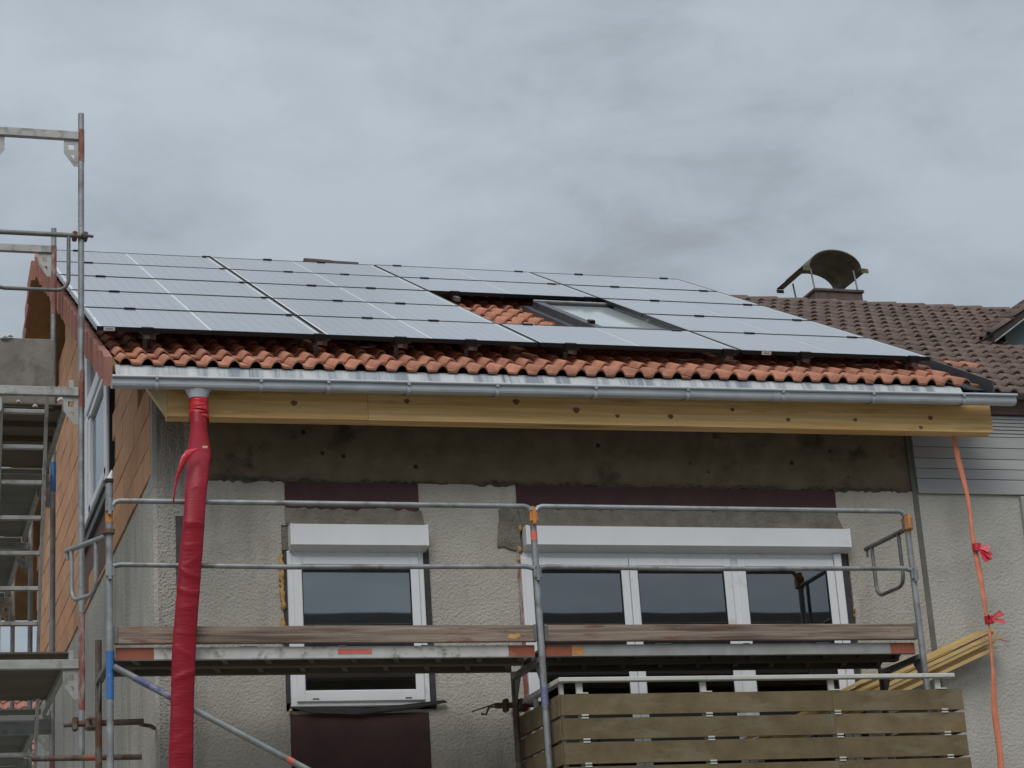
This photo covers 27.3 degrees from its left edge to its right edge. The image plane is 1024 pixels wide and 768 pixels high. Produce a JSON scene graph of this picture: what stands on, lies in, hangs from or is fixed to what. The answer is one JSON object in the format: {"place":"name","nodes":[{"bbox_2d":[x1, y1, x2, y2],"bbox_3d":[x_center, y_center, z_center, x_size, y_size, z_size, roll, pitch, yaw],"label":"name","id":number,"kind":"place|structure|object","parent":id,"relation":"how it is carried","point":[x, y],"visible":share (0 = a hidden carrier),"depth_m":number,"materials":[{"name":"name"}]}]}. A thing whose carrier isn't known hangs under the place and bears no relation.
{"place":"outdoors","nodes":[
{"label":"outdoors","id":0,"kind":"place"},
{"bbox_2d":[0,700,35,767],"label":"house","id":1,"kind":"structure","parent":0,"point":[17,704],"depth_m":38.83,"materials":[{"name":"red paint"}]},
{"bbox_2d":[0,0,1023,651],"label":"sky","id":2,"kind":"structure","parent":0,"point":[723,146],"materials":[{"name":"grey"}]},
{"bbox_2d":[731,249,1023,767],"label":"house","id":3,"kind":"structure","parent":0,"point":[984,342],"depth_m":17.88,"materials":[{"name":"paint"}]},
{"bbox_2d":[1019,496,1023,534],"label":"window","id":4,"kind":"structure","parent":3,"relation":"in","point":[1021,499],"depth_m":17.94,"materials":[{"name":"white glass"}]},
{"label":"ground","id":5,"kind":"structure","parent":0,"visible":0},
{"bbox_2d":[0,113,93,767],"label":"scaffold","id":6,"kind":"object","parent":5,"relation":"on","point":[33,414],"visible":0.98,"depth_m":16.83,"materials":[{"name":"metal"}]},
{"bbox_2d":[32,470,938,767],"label":"scaffold","id":7,"kind":"object","parent":5,"relation":"on","point":[136,664],"visible":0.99,"depth_m":15.31,"materials":[{"name":"metal"}]},
{"bbox_2d":[1,254,1017,767],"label":"house","id":8,"kind":"structure","parent":5,"relation":"on","point":[297,420],"depth_m":16.70,"materials":[{"name":"paint"}]},
{"bbox_2d":[84,355,114,603],"bbox_3d":[-3.895,0.280,19.826,0.125,3.184,2.220,2,-18,-17],"label":"window","id":9,"kind":"structure","parent":8,"relation":"in","point":[99,445],"depth_m":19.70,"materials":[{"name":"white plastic"}]},
{"bbox_2d":[168,396,210,767],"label":"drain hose","id":10,"kind":"object","parent":8,"relation":"attached to","point":[196,456],"visible":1,"depth_m":14.52,"materials":[{"name":"red plastic"}]},
{"bbox_2d":[303,258,358,263],"bbox_3d":[-2.062,-1.310,23.995,0.625,0.220,0.200,2,-18,-17],"label":"loose ridge tile","id":11,"kind":"object","parent":8,"relation":"on","point":[315,260],"visible":0.23,"depth_m":23.93,"materials":[{"name":"ceramic"}]},
{"bbox_2d":[279,523,446,714],"bbox_3d":[-1.143,1.785,16.010,1.259,1.452,0.229,2,-18,-17],"label":"window","id":12,"kind":"structure","parent":8,"relation":"in","point":[307,543],"depth_m":16.00,"materials":[{"name":"white plastic"}]},
{"bbox_2d":[73,249,920,369],"bbox_3d":[-0.513,-0.757,19.970,6.645,2.899,5.506,2,-18,-17],"label":"panel mounting frame","id":13,"kind":"object","parent":8,"relation":"attached to","point":[146,333],"visible":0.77,"depth_m":17.50,"materials":[{"name":"metal"}]},
{"bbox_2d":[45,250,224,267],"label":"solar panel","id":14,"kind":"object","parent":13,"relation":"attached to","point":[147,259],"visible":0.71,"depth_m":21.49,"materials":[{"name":"grey glass"}]},
{"bbox_2d":[57,261,243,281],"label":"solar panel","id":15,"kind":"object","parent":13,"relation":"attached to","point":[161,272],"visible":0.82,"depth_m":20.31,"materials":[{"name":"grey glass"}]},
{"bbox_2d":[59,274,267,296],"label":"solar panel","id":16,"kind":"object","parent":13,"relation":"attached to","point":[166,286],"visible":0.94,"depth_m":19.15,"materials":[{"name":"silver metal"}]},
{"bbox_2d":[70,290,292,314],"bbox_3d":[-2.831,-0.683,18.007,1.747,0.037,1.198,2,8,-17],"label":"solar panel","id":17,"kind":"object","parent":13,"relation":"attached to","point":[182,302],"visible":0.9,"depth_m":17.99,"materials":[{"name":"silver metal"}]},
{"bbox_2d":[84,307,319,338],"bbox_3d":[-2.485,-0.490,16.849,1.747,0.035,1.201,2,9,-17],"label":"solar panel","id":18,"kind":"object","parent":13,"relation":"attached to","point":[194,322],"visible":0.97,"depth_m":16.71,"materials":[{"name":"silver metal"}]},
{"bbox_2d":[211,257,397,276],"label":"solar panel","id":19,"kind":"object","parent":13,"relation":"attached to","point":[296,266],"visible":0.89,"depth_m":21.98,"materials":[{"name":"grey glass"}]},
{"bbox_2d":[229,269,426,290],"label":"solar panel","id":20,"kind":"object","parent":13,"relation":"attached to","point":[317,279],"visible":0.91,"depth_m":20.82,"materials":[{"name":"grey glass"}]},
{"bbox_2d":[249,283,458,305],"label":"solar panel","id":21,"kind":"object","parent":13,"relation":"attached to","point":[310,292],"visible":0.91,"depth_m":19.66,"materials":[{"name":"grey glass"}]},
{"bbox_2d":[272,298,494,322],"bbox_3d":[-1.142,-0.630,18.519,1.747,0.035,1.198,2,9,-17],"label":"solar panel","id":22,"kind":"object","parent":13,"relation":"attached to","point":[309,307],"visible":0.91,"depth_m":18.51,"materials":[{"name":"grey glass"}]},
{"bbox_2d":[297,315,537,346],"bbox_3d":[-0.797,-0.439,17.364,1.747,0.035,1.198,2,9,-17],"label":"solar panel","id":23,"kind":"object","parent":13,"relation":"attached to","point":[381,329],"visible":0.97,"depth_m":17.23,"materials":[{"name":"grey glass"}]},
{"bbox_2d":[374,265,559,283],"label":"solar panel","id":24,"kind":"object","parent":13,"relation":"attached to","point":[464,274],"visible":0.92,"depth_m":22.49,"materials":[{"name":"grey glass"}]},
{"bbox_2d":[400,277,597,300],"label":"solar panel","id":25,"kind":"object","parent":13,"relation":"attached to","point":[503,289],"visible":0.94,"depth_m":21.20,"materials":[{"name":"grey glass"}]},
{"bbox_2d":[499,323,739,353],"bbox_3d":[0.891,-0.387,17.876,1.747,0.036,1.198,2,9,-17],"label":"solar panel","id":26,"kind":"object","parent":13,"relation":"attached to","point":[620,338],"visible":0.97,"depth_m":17.74,"materials":[{"name":"grey glass"}]},
{"bbox_2d":[530,272,714,290],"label":"solar panel","id":27,"kind":"object","parent":13,"relation":"attached to","point":[619,281],"visible":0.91,"depth_m":23.00,"materials":[{"name":"grey glass"}]},
{"bbox_2d":[563,284,759,304],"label":"solar panel","id":28,"kind":"object","parent":13,"relation":"attached to","point":[608,292],"visible":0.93,"depth_m":21.84,"materials":[{"name":"grey glass"}]},
{"bbox_2d":[601,298,811,320],"bbox_3d":[1.889,-0.717,20.700,1.747,0.036,1.198,2,8,-17],"label":"solar panel","id":29,"kind":"object","parent":13,"relation":"attached to","point":[639,307],"visible":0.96,"depth_m":20.67,"materials":[{"name":"grey glass"}]},
{"bbox_2d":[643,314,866,337],"bbox_3d":[2.234,-0.525,19.545,1.747,0.036,1.198,2,8,-17],"label":"solar panel","id":30,"kind":"object","parent":13,"relation":"attached to","point":[743,325],"visible":0.94,"depth_m":19.52,"materials":[{"name":"grey glass"}]},
{"bbox_2d":[690,331,930,360],"bbox_3d":[2.579,-0.334,18.388,1.747,0.035,1.201,2,9,-17],"label":"solar panel","id":31,"kind":"object","parent":13,"relation":"attached to","point":[795,345],"visible":0.98,"depth_m":18.26,"materials":[{"name":"grey glass"}]},
{"bbox_2d":[521,300,672,329],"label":"roof window","id":32,"kind":"structure","parent":8,"relation":"in","point":[562,313],"depth_m":20.05,"materials":[{"name":"clear glass"}]},
{"bbox_2d":[516,525,868,765],"bbox_3d":[1.455,2.379,16.624,2.887,2.579,0.229,2,-18,-17],"label":"window","id":33,"kind":"structure","parent":8,"relation":"in","point":[568,596],"depth_m":16.80,"materials":[{"name":"white plastic"}]},
{"bbox_2d":[510,673,971,767],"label":"balcony railing","id":34,"kind":"object","parent":8,"relation":"attached to","point":[913,723],"visible":1,"depth_m":15.38,"materials":[{"name":"paint"}]},
{"bbox_2d":[793,647,987,737],"bbox_3d":[2.902,2.540,16.893,2.142,0.859,0.040,2,-18,-17],"label":"wooden lath","id":35,"kind":"object","parent":34,"relation":"on","point":[942,669],"visible":0.36,"depth_m":17.14,"materials":[{"name":"beige wood"}]},
{"bbox_2d":[789,641,994,737],"bbox_3d":[2.942,2.498,16.938,2.214,0.891,0.040,2,-18,-17],"label":"wooden lath","id":36,"kind":"object","parent":35,"relation":"on","point":[950,662],"visible":0.29,"depth_m":17.16,"materials":[{"name":"beige wood"}]},
{"bbox_2d":[767,630,995,737],"bbox_3d":[2.903,2.448,16.940,2.328,0.941,0.040,2,-18,-17],"label":"wooden lath","id":37,"kind":"object","parent":36,"relation":"on","point":[993,632],"visible":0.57,"depth_m":17.21,"materials":[{"name":"beige wood"}]},
{"bbox_2d":[756,650,951,738],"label":"wooden lath","id":38,"kind":"object","parent":37,"relation":"on","point":[878,683],"visible":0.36,"depth_m":17.02,"materials":[{"name":"beige wood"}]},
{"bbox_2d":[759,627,994,737],"bbox_3d":[2.948,2.383,16.939,2.179,0.873,0.040,2,-18,-17],"label":"wooden lath","id":39,"kind":"object","parent":38,"relation":"on","point":[930,657],"visible":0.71,"depth_m":17.13,"materials":[{"name":"beige wood"}]},
{"bbox_2d":[840,658,906,690],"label":"wooden lath","id":40,"kind":"object","parent":39,"relation":"on","point":[851,686],"visible":0.43,"depth_m":16.85,"materials":[{"name":"beige wood"}]},
{"bbox_2d":[744,631,979,738],"bbox_3d":[2.833,2.410,16.932,2.170,0.864,0.040,2,-18,-17],"label":"wooden lath","id":41,"kind":"object","parent":37,"relation":"on","point":[927,655],"visible":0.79,"depth_m":17.16,"materials":[{"name":"beige wood"}]},
{"bbox_2d":[799,646,996,737],"bbox_3d":[2.952,2.527,16.836,2.165,0.865,0.040,2,-18,-17],"label":"wooden lath","id":42,"kind":"object","parent":34,"relation":"on","point":[947,670],"visible":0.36,"depth_m":17.08,"materials":[{"name":"beige wood"}]},
{"bbox_2d":[780,635,1000,737],"bbox_3d":[2.978,2.454,16.893,2.220,0.896,0.040,2,-18,-17],"label":"wooden lath","id":43,"kind":"object","parent":42,"relation":"on","point":[948,660],"visible":0.36,"depth_m":17.12,"materials":[{"name":"beige wood"}]},
{"bbox_2d":[772,636,987,737],"bbox_3d":[2.922,2.441,16.871,2.095,0.852,0.040,2,-18,-17],"label":"wooden lath","id":44,"kind":"object","parent":43,"relation":"on","point":[947,656],"visible":0.5,"depth_m":17.11,"materials":[{"name":"beige wood"}]},
{"bbox_2d":[951,436,1008,767],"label":"orange film strip","id":45,"kind":"object","parent":8,"relation":"hanging from","point":[985,553],"visible":0.99,"depth_m":17.19,"materials":[{"name":"orange plastic"}]}
]}

